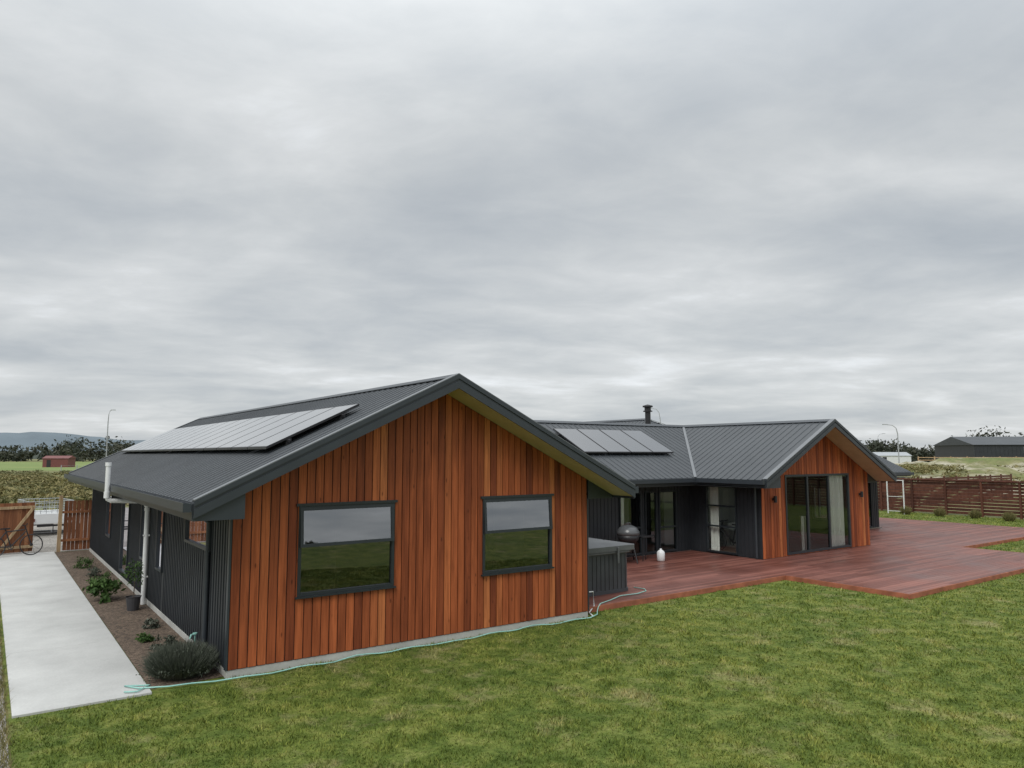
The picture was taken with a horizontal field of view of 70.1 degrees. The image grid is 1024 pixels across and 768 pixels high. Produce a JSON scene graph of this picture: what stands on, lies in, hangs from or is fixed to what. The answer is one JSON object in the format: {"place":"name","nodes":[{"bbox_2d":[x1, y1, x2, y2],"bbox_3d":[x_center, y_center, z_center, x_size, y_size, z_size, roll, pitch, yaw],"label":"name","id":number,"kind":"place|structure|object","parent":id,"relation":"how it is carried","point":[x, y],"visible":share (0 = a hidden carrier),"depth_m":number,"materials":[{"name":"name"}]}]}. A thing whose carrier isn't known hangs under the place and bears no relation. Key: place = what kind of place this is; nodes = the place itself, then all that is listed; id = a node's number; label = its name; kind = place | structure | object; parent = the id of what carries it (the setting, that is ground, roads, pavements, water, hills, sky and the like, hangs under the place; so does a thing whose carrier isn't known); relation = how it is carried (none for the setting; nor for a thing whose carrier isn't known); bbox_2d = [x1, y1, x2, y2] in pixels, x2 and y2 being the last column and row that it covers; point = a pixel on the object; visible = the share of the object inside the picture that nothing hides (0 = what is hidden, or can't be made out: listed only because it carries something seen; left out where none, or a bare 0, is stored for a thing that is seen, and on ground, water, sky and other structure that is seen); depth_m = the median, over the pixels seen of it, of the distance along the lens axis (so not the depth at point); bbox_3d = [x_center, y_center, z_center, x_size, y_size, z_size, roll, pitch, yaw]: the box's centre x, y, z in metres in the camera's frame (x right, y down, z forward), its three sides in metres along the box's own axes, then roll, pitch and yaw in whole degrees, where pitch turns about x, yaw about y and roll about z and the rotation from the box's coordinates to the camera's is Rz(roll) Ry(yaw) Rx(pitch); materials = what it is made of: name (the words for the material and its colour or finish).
{"place":"outdoors","nodes":[
{"label":"outdoors","id":0,"kind":"place"},
{"bbox_2d":[0,462,92,470],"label":"green field","id":1,"kind":"structure","parent":0,"point":[20,466],"depth_m":185.35,"materials":[{"name":"green plant"}]},
{"bbox_2d":[42,456,75,466],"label":"red shed","id":2,"kind":"structure","parent":1,"relation":"on","point":[53,461],"depth_m":189.42,"materials":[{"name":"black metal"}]},
{"bbox_2d":[0,432,144,452],"bbox_3d":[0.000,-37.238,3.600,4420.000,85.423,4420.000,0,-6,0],"label":"hills","id":3,"kind":"structure","parent":0,"point":[27,439],"depth_m":1478.03,"materials":[{"name":"green plant"}]},
{"bbox_2d":[0,552,151,717],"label":"concrete path","id":4,"kind":"structure","parent":0,"point":[63,648],"depth_m":12.53,"materials":[{"name":"grey concrete"}]},
{"bbox_2d":[0,523,42,555],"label":"bicycle","id":5,"kind":"object","parent":4,"relation":"on","point":[10,544],"visible":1,"depth_m":23.62,"materials":[{"name":"black metal"}]},
{"bbox_2d":[0,510,1023,767],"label":"lawn","id":6,"kind":"structure","parent":0,"point":[714,712],"depth_m":9.90,"materials":[{"name":"green plant"}]},
{"bbox_2d":[124,587,645,692],"bbox_3d":[-0.889,4.525,13.383,11.159,0.134,1.235,5,-7,-40],"label":"garden hose","id":7,"kind":"object","parent":6,"relation":"on","point":[140,688],"visible":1,"depth_m":11.58,"materials":[{"name":"plastic"}]},
{"bbox_2d":[589,591,594,615],"bbox_3d":[1.601,4.546,15.154,0.221,0.456,0.596,-1,-6,8],"label":"white hose","id":8,"kind":"object","parent":6,"relation":"on","point":[593,602],"visible":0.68,"depth_m":15.32,"materials":[{"name":"plastic"}]},
{"bbox_2d":[588,517,1023,612],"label":"timber deck","id":9,"kind":"structure","parent":6,"relation":"on","point":[906,558],"depth_m":20.81,"materials":[{"name":"red wood"}]},
{"bbox_2d":[589,538,633,596],"bbox_3d":[1.399,4.335,17.401,2.180,1.080,2.205,4,-7,-35],"label":"hot tub","id":10,"kind":"object","parent":9,"relation":"on","point":[607,566],"visible":0.48,"depth_m":16.80,"materials":[{"name":"black plastic"}]},
{"bbox_2d":[617,522,653,562],"bbox_3d":[3.710,4.722,21.821,1.252,1.161,0.778,4,-7,-35],"label":"kettle barbecue","id":11,"kind":"object","parent":9,"relation":"on","point":[630,533],"visible":0.87,"depth_m":21.51,"materials":[{"name":"grey metal"}]},
{"bbox_2d":[657,548,664,561],"bbox_3d":[4.466,5.125,21.888,0.240,0.370,0.236,4,-7,-35],"label":"gas bottle","id":12,"kind":"object","parent":9,"relation":"on","point":[661,555],"visible":1,"depth_m":21.79,"materials":[{"name":"white metal"}]},
{"bbox_2d":[886,480,904,513],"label":"goal frame","id":13,"kind":"structure","parent":6,"relation":"on","point":[895,496],"depth_m":40.68,"materials":[{"name":"plastic"}]},
{"bbox_2d":[968,508,982,517],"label":"tussock grass","id":14,"kind":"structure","parent":6,"relation":"on","point":[974,513],"depth_m":37.69,"materials":[{"name":"green plant"}]},
{"bbox_2d":[0,0,1023,450],"label":"sky","id":15,"kind":"structure","parent":0,"point":[696,212],"materials":[{"name":"grey"}]},
{"bbox_2d":[1,459,1023,576],"bbox_3d":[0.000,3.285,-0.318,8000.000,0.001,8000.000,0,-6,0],"label":"ground","id":16,"kind":"structure","parent":0,"point":[37,508],"depth_m":46.54,"materials":[{"name":"green plant"}]},
{"bbox_2d":[0,647,9,767],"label":"gravel strip","id":17,"kind":"object","parent":16,"relation":"on","point":[6,747],"depth_m":8.91,"materials":[{"name":"stone"}]},
{"bbox_2d":[0,602,16,767],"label":"weeds","id":18,"kind":"object","parent":17,"relation":"on","point":[3,726],"visible":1,"depth_m":8.96,"materials":[{"name":"green plant"}]},
{"bbox_2d":[2,509,88,554],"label":"gravel yard","id":19,"kind":"structure","parent":16,"relation":"on","point":[49,542],"depth_m":27.44,"materials":[{"name":"stone"}]},
{"bbox_2d":[18,498,73,528],"bbox_3d":[-20.018,5.605,31.061,2.040,1.400,3.575,5,-8,-43],"label":"cage trailer","id":20,"kind":"object","parent":19,"relation":"on","point":[46,516],"visible":0.34,"depth_m":29.83,"materials":[{"name":"white metal"}]},
{"bbox_2d":[33,524,79,534],"bbox_3d":[-17.328,5.343,25.507,3.950,0.865,1.260,4,-7,-35],"label":"trailer","id":21,"kind":"object","parent":19,"relation":"on","point":[47,531],"visible":0.34,"depth_m":25.77,"materials":[{"name":"grey metal"}]},
{"bbox_2d":[0,469,92,509],"bbox_3d":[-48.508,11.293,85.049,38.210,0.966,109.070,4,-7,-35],"label":"rough dry grass","id":22,"kind":"structure","parent":16,"relation":"on","point":[47,479],"depth_m":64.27,"materials":[{"name":"green plant"}]},
{"bbox_2d":[0,435,134,461],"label":"distant trees","id":23,"kind":"object","parent":16,"relation":"on","point":[76,449],"visible":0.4,"depth_m":356.42,"materials":[{"name":"green plant"}]},
{"bbox_2d":[60,465,84,471],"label":"wire fence","id":24,"kind":"object","parent":16,"relation":"on","point":[71,465],"visible":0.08,"depth_m":139.10,"materials":[{"name":"wood"}]},
{"bbox_2d":[56,496,91,551],"bbox_3d":[-17.215,4.638,23.555,6.350,1.900,0.140,4,-7,-35],"label":"timber fence","id":25,"kind":"object","parent":16,"relation":"on","point":[78,517],"visible":0.96,"depth_m":25.09,"materials":[{"name":"brown wood"}]},
{"bbox_2d":[0,502,34,553],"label":"timber gate","id":26,"kind":"structure","parent":25,"relation":"attached to","point":[15,516],"depth_m":24.16,"materials":[{"name":"brown wood"}]},
{"bbox_2d":[106,410,110,456],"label":"street lamp","id":27,"kind":"object","parent":16,"relation":"on","point":[107,434],"visible":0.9,"depth_m":119.68,"materials":[{"name":"metal"}]},
{"bbox_2d":[55,550,223,688],"bbox_3d":[-9.862,5.021,17.764,1.020,0.001,17.780,4,-7,-35],"label":"garden bed","id":28,"kind":"object","parent":16,"relation":"on","point":[123,624],"visible":0.6,"depth_m":14.61,"materials":[{"name":"brown soil"}]},
{"bbox_2d":[72,556,95,568],"bbox_3d":[-12.508,5.203,21.293,0.652,0.372,0.542,4,-7,-35],"label":"garden shrub","id":29,"kind":"object","parent":28,"relation":"on","point":[80,562],"visible":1,"depth_m":21.28,"materials":[{"name":"green plant"}]},
{"bbox_2d":[86,567,101,576],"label":"garden shrub","id":30,"kind":"object","parent":28,"relation":"on","point":[94,570],"visible":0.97,"depth_m":19.79,"materials":[{"name":"green plant"}]},
{"bbox_2d":[85,571,112,582],"bbox_3d":[-10.371,4.887,18.370,0.525,0.418,0.691,9,-11,-59],"label":"garden shrub","id":31,"kind":"object","parent":28,"relation":"on","point":[103,576],"visible":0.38,"depth_m":18.38,"materials":[{"name":"green plant"}]},
{"bbox_2d":[82,577,125,603],"bbox_3d":[-9.297,4.653,16.532,0.866,0.627,0.744,-2,-6,20],"label":"leafy shrub","id":32,"kind":"object","parent":28,"relation":"on","point":[95,587],"visible":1,"depth_m":16.38,"materials":[{"name":"green plant"}]},
{"bbox_2d":[121,559,143,610],"bbox_3d":[-8.069,4.255,15.535,0.438,1.099,0.411,-2,-6,20],"label":"potted shrub","id":33,"kind":"object","parent":28,"relation":"on","point":[133,602],"visible":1,"depth_m":15.48,"materials":[{"name":"green plant"}]},
{"bbox_2d":[135,632,155,642],"bbox_3d":[-6.487,4.494,12.929,0.336,0.173,0.357,4,-7,-35],"label":"garden shrub","id":34,"kind":"object","parent":28,"relation":"on","point":[143,637],"visible":0.98,"depth_m":12.89,"materials":[{"name":"green plant"}]},
{"bbox_2d":[142,617,161,628],"bbox_3d":[-6.885,4.564,13.905,0.331,0.226,0.300,-1,-6,7],"label":"garden shrub","id":35,"kind":"object","parent":28,"relation":"on","point":[150,621],"visible":1,"depth_m":13.87,"materials":[{"name":"green plant"}]},
{"bbox_2d":[148,634,178,650],"bbox_3d":[-5.895,4.380,12.369,0.488,0.277,0.503,4,-7,-35],"label":"garden shrub","id":36,"kind":"object","parent":28,"relation":"on","point":[169,638],"visible":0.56,"depth_m":12.39,"materials":[{"name":"green plant"}]},
{"bbox_2d":[136,637,220,682],"bbox_3d":[-4.937,4.088,10.923,1.246,0.564,1.209,4,-7,-35],"label":"lavender bush","id":37,"kind":"object","parent":28,"relation":"on","point":[184,660],"visible":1,"depth_m":10.70,"materials":[{"name":"green plant"}]},
{"bbox_2d":[189,632,196,640],"bbox_3d":[-4.985,4.155,11.381,0.065,0.520,0.131,-3,-6,32],"label":"garden tap","id":38,"kind":"object","parent":28,"relation":"on","point":[194,633],"visible":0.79,"depth_m":11.41,"materials":[{"name":"plastic"}]},
{"bbox_2d":[89,545,868,678],"bbox_3d":[2.439,5.822,26.287,29.010,0.169,17.612,4,-7,-35],"label":"foundation","id":39,"kind":"object","parent":16,"relation":"on","point":[271,667],"visible":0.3,"depth_m":12.72,"materials":[{"name":"concrete"}]},
{"bbox_2d":[89,394,878,670],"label":"walls","id":40,"kind":"structure","parent":39,"relation":"on","point":[174,591],"depth_m":18.14,"materials":[{"name":"black metal"}]},
{"bbox_2d":[104,462,149,604],"bbox_3d":[-8.450,3.277,15.971,0.942,3.110,0.124,4,-7,-35],"label":"white downpipe","id":41,"kind":"object","parent":40,"relation":"attached to","point":[108,465],"visible":0.88,"depth_m":16.06,"materials":[{"name":"plastic"}]},
{"bbox_2d":[174,488,757,644],"bbox_3d":[1.008,3.628,16.893,17.018,2.429,0.131,5,-7,-40],"label":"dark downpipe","id":42,"kind":"object","parent":40,"relation":"attached to","point":[205,597],"visible":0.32,"depth_m":11.83,"materials":[{"name":"black metal"}]},
{"bbox_2d":[64,373,913,670],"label":"roof trim and gutters","id":43,"kind":"structure","parent":40,"relation":"on","point":[226,501],"depth_m":13.60,"materials":[{"name":"grey metal"}]},
{"bbox_2d":[105,473,872,598],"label":"window frames","id":44,"kind":"structure","parent":40,"relation":"attached to","point":[303,507],"depth_m":14.93,"materials":[{"name":"black metal"}]},
{"bbox_2d":[107,495,549,592],"bbox_3d":[3.374,4.285,24.571,28.355,2.380,13.618,4,-7,-35],"label":"window glass","id":45,"kind":"object","parent":44,"relation":"in","point":[340,566],"visible":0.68,"depth_m":12.31,"materials":[{"name":"glass"}]},
{"bbox_2d":[69,379,910,503],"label":"roof","id":46,"kind":"structure","parent":40,"relation":"on","point":[752,452],"depth_m":22.28,"materials":[{"name":"metal"}]},
{"bbox_2d":[121,404,358,451],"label":"solar panels","id":47,"kind":"object","parent":46,"relation":"on","point":[265,432],"visible":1,"depth_m":15.51,"materials":[{"name":"black glass"}]},
{"bbox_2d":[553,428,673,452],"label":"solar panels","id":48,"kind":"object","parent":46,"relation":"on","point":[605,441],"visible":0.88,"depth_m":24.37,"materials":[{"name":"black glass"}]},
{"bbox_2d":[643,404,652,423],"bbox_3d":[5.928,2.077,31.768,0.600,2.380,0.600,4,-7,-35],"label":"chimney flue","id":49,"kind":"object","parent":46,"relation":"on","point":[647,409],"visible":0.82,"depth_m":31.73,"materials":[{"name":"black metal"}]},
{"bbox_2d":[228,394,869,669],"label":"cedar cladding","id":50,"kind":"structure","parent":40,"relation":"attached to","point":[467,435],"depth_m":12.89,"materials":[{"name":"brown wood"}]},
{"bbox_2d":[772,491,862,502],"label":"wall lights","id":51,"kind":"object","parent":50,"relation":"attached to","point":[774,499],"depth_m":22.59,"materials":[{"name":"black plastic"}]},
{"bbox_2d":[624,487,881,552],"bbox_3d":[2.443,4.595,26.434,28.770,2.300,17.370,4,-7,-35],"label":"interior","id":52,"kind":"object","parent":39,"relation":"on","point":[726,496],"visible":0.16,"depth_m":26.03,"materials":[{"name":"paint"}]},
{"bbox_2d":[710,520,735,550],"bbox_3d":[7.124,4.955,23.697,0.566,1.014,1.716,4,-7,-35],"label":"bicycle","id":53,"kind":"object","parent":52,"relation":"on","point":[732,541],"visible":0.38,"depth_m":23.85,"materials":[{"name":"black metal"}]},
{"bbox_2d":[721,521,735,547],"bbox_3d":[8.419,5.239,25.561,2.400,0.810,0.950,4,-7,-35],"label":"sofa","id":54,"kind":"object","parent":52,"relation":"on","point":[730,532],"visible":0.16,"depth_m":25.00,"materials":[{"name":"fabric"}]},
{"bbox_2d":[621,475,844,550],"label":"curtains","id":55,"kind":"object","parent":52,"relation":"on","point":[837,511],"visible":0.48,"depth_m":24.68,"materials":[{"name":"fabric"}]},
{"bbox_2d":[882,424,899,462],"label":"street lamp","id":56,"kind":"object","parent":16,"relation":"on","point":[897,441],"visible":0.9,"depth_m":109.65,"materials":[{"name":"metal"}]},
{"bbox_2d":[872,452,911,462],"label":"distant white building","id":57,"kind":"structure","parent":16,"relation":"on","point":[892,457],"depth_m":179.12,"materials":[{"name":"metal"}]},
{"bbox_2d":[859,425,1022,461],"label":"distant trees","id":58,"kind":"object","parent":16,"relation":"on","point":[880,446],"visible":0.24,"depth_m":202.27,"materials":[{"name":"green plant"}]},
{"bbox_2d":[877,474,1023,518],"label":"slat fence","id":59,"kind":"object","parent":16,"relation":"on","point":[946,492],"visible":0.74,"depth_m":40.46,"materials":[{"name":"brown wood"}]},
{"bbox_2d":[933,436,1023,459],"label":"dark warehouse","id":60,"kind":"structure","parent":16,"relation":"on","point":[981,447],"depth_m":129.66,"materials":[{"name":"metal"}]},
{"bbox_2d":[899,505,911,513],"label":"tussock grass","id":61,"kind":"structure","parent":0,"point":[908,510],"depth_m":40.26,"materials":[{"name":"green plant"}]},
{"bbox_2d":[932,506,946,515],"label":"tussock grass","id":62,"kind":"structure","parent":0,"point":[939,512],"depth_m":39.02,"materials":[{"name":"green plant"}]},
{"bbox_2d":[894,458,1023,494],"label":"sandy bank","id":63,"kind":"structure","parent":0,"point":[973,466],"depth_m":72.43,"materials":[{"name":"beige sand"}]},
{"bbox_2d":[896,463,1023,480],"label":"bank tussocks","id":64,"kind":"object","parent":63,"relation":"on","point":[925,469],"visible":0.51,"depth_m":69.19,"materials":[{"name":"green plant"}]},
{"bbox_2d":[917,457,1023,460],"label":"rail fence","id":65,"kind":"object","parent":63,"relation":"on","point":[968,457],"visible":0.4,"depth_m":111.46,"materials":[{"name":"wood"}]},
{"bbox_2d":[1001,511,1017,520],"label":"tussock grass","id":66,"kind":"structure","parent":0,"point":[1011,516],"depth_m":36.10,"materials":[{"name":"green plant"}]}
]}

